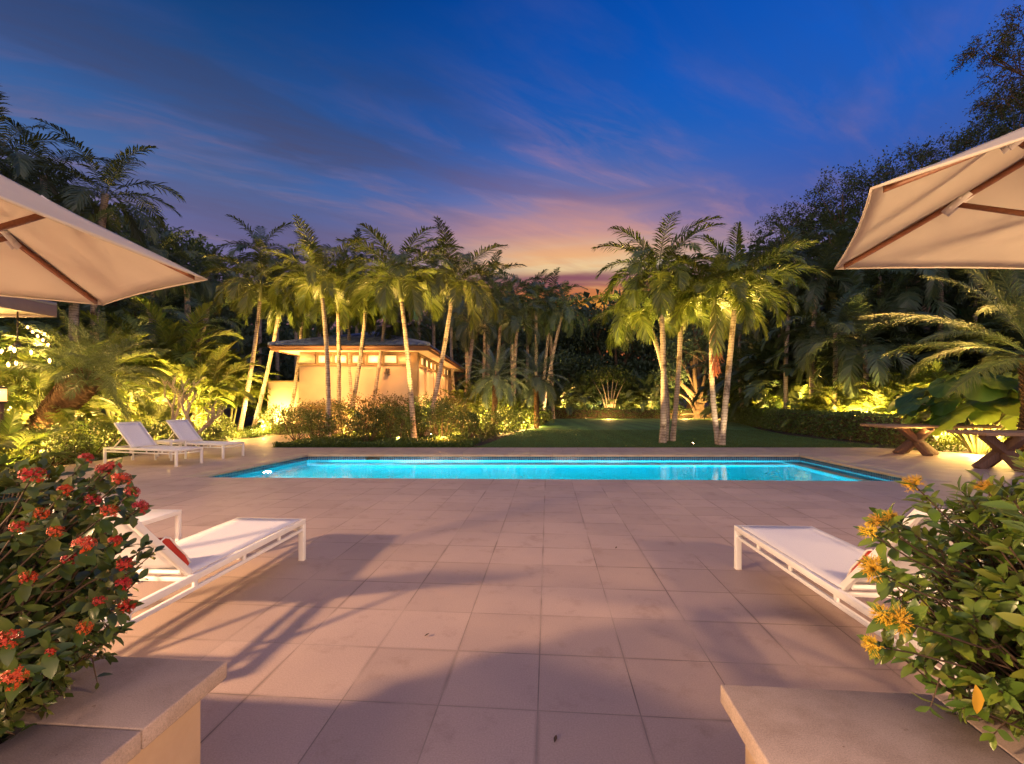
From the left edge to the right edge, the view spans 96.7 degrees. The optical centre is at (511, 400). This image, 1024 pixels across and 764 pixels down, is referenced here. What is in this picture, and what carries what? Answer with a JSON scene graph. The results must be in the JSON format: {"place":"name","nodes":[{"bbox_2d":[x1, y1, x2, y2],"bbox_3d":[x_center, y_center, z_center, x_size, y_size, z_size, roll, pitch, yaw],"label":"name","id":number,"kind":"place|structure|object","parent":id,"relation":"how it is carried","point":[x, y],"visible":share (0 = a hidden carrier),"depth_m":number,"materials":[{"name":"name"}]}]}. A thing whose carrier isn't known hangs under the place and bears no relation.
{"place":"outdoors","nodes":[
{"label":"outdoors","id":0,"kind":"place"},
{"bbox_2d":[8,403,989,471],"bbox_3d":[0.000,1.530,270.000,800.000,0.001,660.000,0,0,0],"label":"ground","id":1,"kind":"structure","parent":0,"point":[248,422],"depth_m":20.65,"materials":[{"name":"green plant"}]},
{"bbox_2d":[0,296,56,316],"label":"patio umbrella","id":2,"kind":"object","parent":1,"relation":"on","point":[13,306],"depth_m":9.14,"materials":[{"name":"beige fabric"}]},
{"bbox_2d":[0,407,75,476],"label":"areca palm","id":3,"kind":"object","parent":1,"relation":"on","point":[12,445],"visible":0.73,"depth_m":8.98,"materials":[{"name":"green plant"}]},
{"bbox_2d":[0,91,82,205],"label":"palm","id":4,"kind":"object","parent":1,"relation":"on","point":[18,163],"visible":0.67,"depth_m":19.34,"materials":[{"name":"green plant"}]},
{"bbox_2d":[7,422,104,465],"bbox_3d":[-10.794,1.012,10.581,2.141,1.121,1.978,0,0,0],"label":"border shrub","id":5,"kind":"object","parent":1,"relation":"on","point":[75,450],"visible":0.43,"depth_m":10.66,"materials":[{"name":"green plant"}]},
{"bbox_2d":[0,300,112,346],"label":"areca palm","id":6,"kind":"object","parent":1,"relation":"on","point":[55,322],"visible":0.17,"depth_m":17.45,"materials":[{"name":"green plant"}]},
{"bbox_2d":[0,115,123,223],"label":"palm","id":7,"kind":"object","parent":1,"relation":"on","point":[43,189],"visible":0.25,"depth_m":23.68,"materials":[{"name":"green plant"}]},
{"bbox_2d":[0,330,125,443],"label":"areca palm","id":8,"kind":"object","parent":1,"relation":"on","point":[4,377],"visible":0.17,"depth_m":12.23,"materials":[{"name":"green plant"}]},
{"bbox_2d":[0,340,126,432],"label":"areca palm","id":9,"kind":"object","parent":1,"relation":"on","point":[30,403],"visible":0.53,"depth_m":11.48,"materials":[{"name":"green plant"}]},
{"bbox_2d":[0,322,163,440],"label":"areca palm","id":10,"kind":"object","parent":1,"relation":"on","point":[22,331],"visible":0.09,"depth_m":15.29,"materials":[{"name":"green plant"}]},
{"bbox_2d":[34,415,134,457],"bbox_3d":[-11.111,0.954,12.050,2.342,1.212,2.440,0,0,19],"label":"border shrub","id":11,"kind":"object","parent":1,"relation":"on","point":[110,441],"visible":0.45,"depth_m":11.82,"materials":[{"name":"green plant"}]},
{"bbox_2d":[0,309,172,452],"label":"date palm","id":12,"kind":"object","parent":1,"relation":"on","point":[76,386],"visible":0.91,"depth_m":11.41,"materials":[{"name":"green plant"}]},
{"bbox_2d":[13,118,185,433],"bbox_3d":[-18.602,-5.251,20.955,6.143,13.585,5.868,0,0,-43],"label":"palm","id":13,"kind":"object","parent":1,"relation":"on","point":[71,200],"visible":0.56,"depth_m":20.89,"materials":[{"name":"green plant"}]},
{"bbox_2d":[39,309,208,439],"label":"areca palm","id":14,"kind":"object","parent":1,"relation":"on","point":[108,329],"visible":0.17,"depth_m":17.00,"materials":[{"name":"green plant"}]},
{"bbox_2d":[61,190,198,420],"bbox_3d":[-26.426,-6.254,30.616,9.685,15.872,9.494,0,0,0],"label":"broad tree","id":15,"kind":"object","parent":1,"relation":"on","point":[125,228],"visible":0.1,"depth_m":30.25,"materials":[{"name":"green plant"}]},
{"bbox_2d":[86,393,205,445],"bbox_3d":[-11.976,0.853,15.268,3.523,2.259,3.240,0,0,14],"label":"shrub","id":16,"kind":"object","parent":1,"relation":"on","point":[149,412],"visible":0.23,"depth_m":14.79,"materials":[{"name":"green plant"}]},
{"bbox_2d":[109,292,203,414],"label":"palm","id":17,"kind":"object","parent":1,"relation":"on","point":[151,298],"visible":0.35,"depth_m":20.56,"materials":[{"name":"green plant"}]},
{"bbox_2d":[110,213,215,319],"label":"palm","id":18,"kind":"object","parent":1,"relation":"on","point":[158,250],"visible":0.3,"depth_m":25.09,"materials":[{"name":"green plant"}]},
{"bbox_2d":[84,294,244,434],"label":"areca palm","id":19,"kind":"object","parent":1,"relation":"on","point":[187,358],"visible":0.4,"depth_m":18.29,"materials":[{"name":"green plant"}]},
{"bbox_2d":[116,340,265,428],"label":"areca palm","id":20,"kind":"object","parent":1,"relation":"on","point":[203,385],"visible":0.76,"depth_m":17.80,"materials":[{"name":"green plant"}]},
{"bbox_2d":[117,226,264,419],"bbox_3d":[-24.110,-5.457,34.119,10.091,14.241,9.140,0,0,0],"label":"broad tree","id":21,"kind":"object","parent":1,"relation":"on","point":[228,314],"visible":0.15,"depth_m":33.02,"materials":[{"name":"green plant"}]},
{"bbox_2d":[156,370,227,445],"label":"frangipani tree","id":22,"kind":"object","parent":1,"relation":"on","point":[183,398],"visible":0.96,"depth_m":14.50,"materials":[{"name":"green plant"}]},
{"bbox_2d":[157,223,231,419],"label":"palm","id":23,"kind":"object","parent":1,"relation":"on","point":[188,255],"visible":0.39,"depth_m":26.79,"materials":[{"name":"green plant"}]},
{"bbox_2d":[157,284,244,427],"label":"palm","id":24,"kind":"object","parent":1,"relation":"on","point":[211,326],"visible":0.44,"depth_m":22.95,"materials":[{"name":"green plant"}]},
{"bbox_2d":[168,238,240,423],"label":"palm","id":25,"kind":"object","parent":1,"relation":"on","point":[202,292],"visible":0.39,"depth_m":28.55,"materials":[{"name":"green plant"}]},
{"bbox_2d":[193,238,311,430],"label":"tall palm","id":26,"kind":"object","parent":1,"relation":"on","point":[235,294],"visible":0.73,"depth_m":19.81,"materials":[{"name":"green plant"}]},
{"bbox_2d":[211,214,297,421],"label":"dark palm","id":27,"kind":"object","parent":1,"relation":"on","point":[239,245],"visible":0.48,"depth_m":32.73,"materials":[{"name":"green plant"}]},
{"bbox_2d":[210,303,312,414],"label":"broad tree","id":28,"kind":"object","parent":1,"relation":"on","point":[288,334],"visible":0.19,"depth_m":46.64,"materials":[{"name":"green plant"}]},
{"bbox_2d":[227,267,320,428],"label":"tall palm","id":29,"kind":"object","parent":1,"relation":"on","point":[295,320],"visible":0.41,"depth_m":22.51,"materials":[{"name":"green plant"}]},
{"bbox_2d":[267,380,298,427],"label":"side wall","id":30,"kind":"structure","parent":1,"relation":"on","point":[279,391],"depth_m":24.38,"materials":[{"name":"beige paint"}]},
{"bbox_2d":[259,214,370,436],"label":"tall palm","id":31,"kind":"object","parent":1,"relation":"on","point":[312,268],"visible":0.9,"depth_m":17.91,"materials":[{"name":"green plant"}]},
{"bbox_2d":[299,409,340,439],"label":"garden shrub","id":32,"kind":"object","parent":1,"relation":"on","point":[318,416],"visible":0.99,"depth_m":16.44,"materials":[{"name":"green plant"}]},
{"bbox_2d":[286,258,380,431],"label":"tall palm","id":33,"kind":"object","parent":1,"relation":"on","point":[317,309],"visible":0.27,"depth_m":20.72,"materials":[{"name":"green plant"}]},
{"bbox_2d":[343,404,387,441],"bbox_3d":[-5.227,0.825,16.349,1.656,1.471,1.655,0,0,0],"label":"garden shrub","id":34,"kind":"object","parent":1,"relation":"on","point":[377,414],"visible":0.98,"depth_m":16.17,"materials":[{"name":"green plant"}]},
{"bbox_2d":[268,332,464,431],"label":"garden house","id":35,"kind":"structure","parent":1,"relation":"on","point":[424,357],"depth_m":22.00,"materials":[{"name":"beige paint"}]},
{"bbox_2d":[327,260,406,432],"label":"tall palm","id":36,"kind":"object","parent":1,"relation":"on","point":[354,321],"visible":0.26,"depth_m":20.66,"materials":[{"name":"green plant"}]},
{"bbox_2d":[272,429,480,447],"bbox_3d":[-4.478,1.404,18.640,6.754,0.387,8.194,0,0,0],"label":"ground cover","id":37,"kind":"object","parent":1,"relation":"on","point":[456,440],"visible":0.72,"depth_m":15.11,"materials":[{"name":"green plant"}]},
{"bbox_2d":[349,277,428,425],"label":"tall palm","id":38,"kind":"object","parent":1,"relation":"on","point":[393,316],"visible":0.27,"depth_m":21.52,"materials":[{"name":"green plant"}]},
{"bbox_2d":[367,402,414,437],"bbox_3d":[-4.381,0.790,16.816,1.651,1.553,1.690,0,0,16],"label":"garden shrub","id":39,"kind":"object","parent":1,"relation":"on","point":[399,430],"visible":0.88,"depth_m":16.71,"materials":[{"name":"green plant"}]},
{"bbox_2d":[335,222,464,437],"bbox_3d":[-4.057,-2.443,17.038,4.797,7.965,4.969,0,0,0],"label":"tall palm","id":40,"kind":"object","parent":1,"relation":"on","point":[398,279],"visible":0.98,"depth_m":16.42,"materials":[{"name":"green plant"}]},
{"bbox_2d":[415,395,463,439],"bbox_3d":[-2.770,0.667,17.465,1.920,1.795,1.866,0,0,0],"label":"garden shrub","id":41,"kind":"object","parent":1,"relation":"on","point":[444,430],"visible":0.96,"depth_m":17.24,"materials":[{"name":"green plant"}]},
{"bbox_2d":[403,215,510,435],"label":"tall palm","id":42,"kind":"object","parent":1,"relation":"on","point":[455,291],"visible":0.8,"depth_m":17.77,"materials":[{"name":"green plant"}]},
{"bbox_2d":[443,297,509,391],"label":"dark palm","id":43,"kind":"object","parent":1,"relation":"on","point":[468,338],"visible":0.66,"depth_m":26.65,"materials":[{"name":"green plant"}]},
{"bbox_2d":[407,293,547,387],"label":"broad tree","id":44,"kind":"object","parent":1,"relation":"on","point":[458,376],"visible":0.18,"depth_m":44.70,"materials":[{"name":"green plant"}]},
{"bbox_2d":[456,342,533,423],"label":"date palm","id":45,"kind":"object","parent":1,"relation":"on","point":[491,381],"visible":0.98,"depth_m":22.50,"materials":[{"name":"green plant"}]},
{"bbox_2d":[476,278,533,374],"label":"dark palm","id":46,"kind":"object","parent":1,"relation":"on","point":[501,318],"visible":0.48,"depth_m":30.60,"materials":[{"name":"green plant"}]},
{"bbox_2d":[494,291,544,400],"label":"dark palm","id":47,"kind":"object","parent":1,"relation":"on","point":[513,331],"visible":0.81,"depth_m":29.84,"materials":[{"name":"green plant"}]},
{"bbox_2d":[63,199,1005,413],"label":"wood","id":48,"kind":"object","parent":1,"relation":"on","point":[584,307],"visible":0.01,"depth_m":56.98,"materials":[{"name":"green plant"}]},
{"bbox_2d":[504,273,571,402],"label":"dark palm","id":49,"kind":"object","parent":1,"relation":"on","point":[548,314],"visible":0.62,"depth_m":33.58,"materials":[{"name":"green plant"}]},
{"bbox_2d":[475,298,607,414],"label":"broad tree","id":50,"kind":"object","parent":1,"relation":"on","point":[590,353],"visible":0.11,"depth_m":47.50,"materials":[{"name":"green plant"}]},
{"bbox_2d":[534,280,593,414],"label":"dark palm","id":51,"kind":"object","parent":1,"relation":"on","point":[554,320],"visible":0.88,"depth_m":32.89,"materials":[{"name":"green plant"}]},
{"bbox_2d":[540,349,618,407],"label":"broad tree","id":52,"kind":"object","parent":1,"relation":"on","point":[573,375],"visible":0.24,"depth_m":43.94,"materials":[{"name":"green plant"}]},
{"bbox_2d":[554,406,660,418],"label":"hedge","id":53,"kind":"object","parent":1,"relation":"on","point":[622,412],"visible":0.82,"depth_m":39.57,"materials":[{"name":"green plant"}]},
{"bbox_2d":[580,363,642,407],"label":"fan stemmed tree","id":54,"kind":"object","parent":1,"relation":"on","point":[604,375],"visible":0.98,"depth_m":41.30,"materials":[{"name":"green plant"}]},
{"bbox_2d":[542,300,685,399],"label":"spreading tree","id":55,"kind":"object","parent":1,"relation":"on","point":[597,331],"visible":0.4,"depth_m":45.48,"materials":[{"name":"green plant"}]},
{"bbox_2d":[615,368,685,411],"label":"areca palm","id":56,"kind":"object","parent":1,"relation":"on","point":[652,400],"visible":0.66,"depth_m":41.05,"materials":[{"name":"green plant"}]},
{"bbox_2d":[649,310,726,418],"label":"many stemmed tree","id":57,"kind":"object","parent":1,"relation":"on","point":[697,336],"visible":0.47,"depth_m":39.30,"materials":[{"name":"green plant"}]},
{"bbox_2d":[706,320,825,419],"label":"areca palm","id":58,"kind":"object","parent":1,"relation":"on","point":[752,366],"visible":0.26,"depth_m":26.54,"materials":[{"name":"green plant"}]},
{"bbox_2d":[733,191,839,300],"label":"feathery tree","id":59,"kind":"object","parent":1,"relation":"on","point":[778,219],"visible":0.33,"depth_m":32.58,"materials":[{"name":"green plant"}]},
{"bbox_2d":[734,221,857,408],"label":"dark palm","id":60,"kind":"object","parent":1,"relation":"on","point":[815,252],"visible":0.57,"depth_m":23.79,"materials":[{"name":"green plant"}]},
{"bbox_2d":[723,311,872,408],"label":"areca palm","id":61,"kind":"object","parent":1,"relation":"on","point":[751,391],"visible":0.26,"depth_m":24.60,"materials":[{"name":"green plant"}]},
{"bbox_2d":[758,272,865,387],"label":"dark palm","id":62,"kind":"object","parent":1,"relation":"on","point":[815,331],"visible":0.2,"depth_m":23.66,"materials":[{"name":"green plant"}]},
{"bbox_2d":[768,229,871,397],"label":"dark palm","id":63,"kind":"object","parent":1,"relation":"on","point":[816,287],"visible":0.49,"depth_m":22.44,"materials":[{"name":"green plant"}]},
{"bbox_2d":[720,406,942,446],"bbox_3d":[14.849,0.997,25.543,2.498,1.380,21.554,0,0,8],"label":"clipped hedge","id":64,"kind":"object","parent":1,"relation":"on","point":[843,425],"visible":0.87,"depth_m":18.67,"materials":[{"name":"green plant"}]},
{"bbox_2d":[795,374,885,424],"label":"areca palm","id":65,"kind":"object","parent":1,"relation":"on","point":[825,390],"visible":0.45,"depth_m":20.32,"materials":[{"name":"green plant"}]},
{"bbox_2d":[784,149,906,298],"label":"feathery tree","id":66,"kind":"object","parent":1,"relation":"on","point":[848,191],"visible":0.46,"depth_m":30.75,"materials":[{"name":"green plant"}]},
{"bbox_2d":[773,280,922,409],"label":"dark palm","id":67,"kind":"object","parent":1,"relation":"on","point":[804,360],"visible":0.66,"depth_m":20.28,"materials":[{"name":"green plant"}]},
{"bbox_2d":[787,258,935,346],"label":"dark palm","id":68,"kind":"object","parent":1,"relation":"on","point":[850,272],"visible":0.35,"depth_m":21.54,"materials":[{"name":"green plant"}]},
{"bbox_2d":[788,272,951,406],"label":"dark palm","id":69,"kind":"object","parent":1,"relation":"on","point":[879,371],"visible":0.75,"depth_m":18.88,"materials":[{"name":"green plant"}]},
{"bbox_2d":[843,364,960,417],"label":"areca palm","id":70,"kind":"object","parent":1,"relation":"on","point":[893,391],"visible":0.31,"depth_m":17.96,"materials":[{"name":"green plant"}]},
{"bbox_2d":[812,313,1010,393],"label":"areca palm","id":71,"kind":"object","parent":1,"relation":"on","point":[888,335],"visible":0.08,"depth_m":20.36,"materials":[{"name":"green plant"}]},
{"bbox_2d":[838,268,991,360],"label":"dark palm","id":72,"kind":"object","parent":1,"relation":"on","point":[903,299],"visible":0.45,"depth_m":20.14,"materials":[{"name":"green plant"}]},
{"bbox_2d":[855,123,988,328],"bbox_3d":[25.545,-7.564,27.872,7.494,18.348,5.509,0,0,0],"label":"feathery tree","id":73,"kind":"object","parent":1,"relation":"on","point":[921,156],"visible":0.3,"depth_m":27.59,"materials":[{"name":"green plant"}]},
{"bbox_2d":[860,424,1001,455],"bbox_3d":[11.650,1.113,12.750,2.967,0.886,1.010,0,0,4],"label":"timber table","id":74,"kind":"object","parent":1,"relation":"on","point":[917,442],"visible":0.9,"depth_m":12.58,"materials":[{"name":"brown wood"}]},
{"bbox_2d":[859,268,1023,452],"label":"date palm","id":75,"kind":"object","parent":1,"relation":"on","point":[981,367],"visible":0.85,"depth_m":11.14,"materials":[{"name":"green plant"}]},
{"bbox_2d":[884,268,1006,358],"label":"dark palm","id":76,"kind":"object","parent":1,"relation":"on","point":[933,281],"visible":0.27,"depth_m":19.86,"materials":[{"name":"green plant"}]},
{"bbox_2d":[872,292,1023,390],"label":"areca palm","id":77,"kind":"object","parent":1,"relation":"on","point":[972,320],"visible":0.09,"depth_m":19.60,"materials":[{"name":"green plant"}]},
{"bbox_2d":[885,372,1020,453],"bbox_3d":[13.417,0.360,12.966,4.120,2.375,3.902,0,0,32],"label":"elephant ear","id":78,"kind":"object","parent":1,"relation":"on","point":[993,402],"visible":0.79,"depth_m":12.27},
{"bbox_2d":[896,294,1023,369],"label":"areca palm","id":79,"kind":"object","parent":1,"relation":"on","point":[986,319],"visible":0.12,"depth_m":18.78,"materials":[{"name":"green plant"}]},
{"bbox_2d":[919,268,1019,326],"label":"dark palm","id":80,"kind":"object","parent":1,"relation":"on","point":[975,300],"visible":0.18,"depth_m":19.92,"materials":[{"name":"green plant"}]},
{"bbox_2d":[925,294,1023,373],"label":"areca palm","id":81,"kind":"object","parent":1,"relation":"on","point":[1016,335],"visible":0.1,"depth_m":18.96,"materials":[{"name":"green plant"}]},
{"bbox_2d":[930,83,1023,307],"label":"feathery tree","id":82,"kind":"object","parent":1,"relation":"on","point":[1002,129],"visible":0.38,"depth_m":23.75,"materials":[{"name":"green plant"}]},
{"bbox_2d":[945,0,1023,124],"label":"feathery tree","id":83,"kind":"object","parent":1,"relation":"on","point":[1012,97],"visible":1,"depth_m":17.05,"materials":[{"name":"green plant"}]},
{"bbox_2d":[946,430,1023,472],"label":"timber table","id":84,"kind":"object","parent":1,"relation":"on","point":[1003,450],"visible":0.88,"depth_m":9.83,"materials":[{"name":"brown wood"}]},
{"bbox_2d":[0,0,1023,456],"label":"sky","id":85,"kind":"structure","parent":0,"point":[537,128],"materials":[{"name":"blue"}]},
{"bbox_2d":[10,432,1023,763],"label":"deck","id":86,"kind":"structure","parent":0,"point":[614,620],"depth_m":3.21,"materials":[{"name":"stone"}]},
{"bbox_2d":[0,174,207,304],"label":"parasol","id":87,"kind":"object","parent":86,"relation":"on","point":[51,250],"visible":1,"depth_m":3.28,"materials":[{"name":"fabric"}]},
{"bbox_2d":[0,655,226,763],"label":"stone planter","id":88,"kind":"object","parent":86,"relation":"on","point":[136,710],"visible":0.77,"depth_m":1.50,"materials":[{"name":"stone"}]},
{"bbox_2d":[0,451,164,741],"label":"red flowering bush","id":89,"kind":"object","parent":88,"relation":"in","point":[57,605],"visible":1,"depth_m":1.33,"materials":[{"name":"green plant"}]},
{"bbox_2d":[103,422,202,466],"bbox_3d":[-8.600,1.010,10.910,2.202,0.984,0.682,0,0,14],"label":"sun lounger","id":90,"kind":"object","parent":86,"relation":"on","point":[135,435],"visible":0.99,"depth_m":10.89,"materials":[{"name":"white fabric"}]},
{"bbox_2d":[52,499,305,644],"bbox_3d":[-2.357,1.010,3.230,0.682,0.984,2.202,0,0,4],"label":"sun lounger","id":91,"kind":"object","parent":86,"relation":"on","point":[207,547],"visible":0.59,"depth_m":3.28,"materials":[{"name":"white fabric"}]},
{"bbox_2d":[157,419,243,458],"bbox_3d":[-8.420,1.010,12.300,2.202,0.984,0.682,0,0,14],"label":"sun lounger","id":92,"kind":"object","parent":86,"relation":"on","point":[183,429],"visible":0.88,"depth_m":12.28,"materials":[{"name":"white fabric"}]},
{"bbox_2d":[181,452,947,480],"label":"swimming pool","id":93,"kind":"structure","parent":86,"relation":"in","point":[887,474],"depth_m":12.59,"materials":[{"name":"teal paint"}]},
{"bbox_2d":[231,460,890,480],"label":"water","id":94,"kind":"structure","parent":93,"relation":"in","point":[788,470],"depth_m":10.70,"materials":[{"name":"teal liquid"}]},
{"bbox_2d":[721,685,1023,763],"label":"stone planter","id":95,"kind":"object","parent":86,"relation":"on","point":[776,725],"visible":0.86,"depth_m":1.39,"materials":[{"name":"stone"}]},
{"bbox_2d":[851,449,1023,750],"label":"yellow flowering bush","id":96,"kind":"object","parent":95,"relation":"on","point":[978,637],"visible":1,"depth_m":1.34,"materials":[{"name":"green plant"}]},
{"bbox_2d":[734,509,1020,694],"bbox_3d":[2.275,1.010,2.970,0.682,0.984,2.202,0,0,3],"label":"sun lounger","id":97,"kind":"object","parent":86,"relation":"on","point":[828,557],"visible":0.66,"depth_m":3.18,"materials":[{"name":"white fabric"}]},
{"bbox_2d":[834,127,1023,269],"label":"parasol","id":98,"kind":"object","parent":86,"relation":"on","point":[964,209],"visible":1,"depth_m":3.16,"materials":[{"name":"fabric"}]},
{"bbox_2d":[477,419,877,447],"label":"lawn","id":99,"kind":"structure","parent":0,"point":[619,425],"depth_m":23.96,"materials":[{"name":"green plant"}]},
{"bbox_2d":[500,340,569,427],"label":"date palm","id":100,"kind":"object","parent":99,"relation":"on","point":[538,387],"visible":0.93,"depth_m":24.55,"materials":[{"name":"green plant"}]},
{"bbox_2d":[576,259,696,440],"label":"tall palm","id":101,"kind":"object","parent":99,"relation":"on","point":[620,331],"visible":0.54,"depth_m":17.17,"materials":[{"name":"green plant"}]},
{"bbox_2d":[592,210,726,442],"bbox_3d":[5.131,-2.445,16.251,4.593,7.961,5.201,0,0,0],"label":"tall palm","id":102,"kind":"object","parent":99,"relation":"on","point":[679,269],"visible":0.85,"depth_m":15.78,"materials":[{"name":"green plant"}]},
{"bbox_2d":[631,270,731,440],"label":"tall palm","id":103,"kind":"object","parent":99,"relation":"on","point":[689,307],"visible":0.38,"depth_m":16.99,"materials":[{"name":"green plant"}]},
{"bbox_2d":[656,250,787,444],"bbox_3d":[6.952,-1.985,15.666,4.176,7.070,4.404,0,0,0],"label":"tall palm","id":104,"kind":"object","parent":99,"relation":"on","point":[713,330],"visible":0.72,"depth_m":15.23,"materials":[{"name":"green plant"}]},
{"bbox_2d":[658,221,831,445],"bbox_3d":[8.032,-2.118,16.114,5.086,7.348,4.760,0,0,0],"label":"tall palm","id":105,"kind":"object","parent":99,"relation":"on","point":[733,266],"visible":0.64,"depth_m":15.35,"materials":[{"name":"green plant"}]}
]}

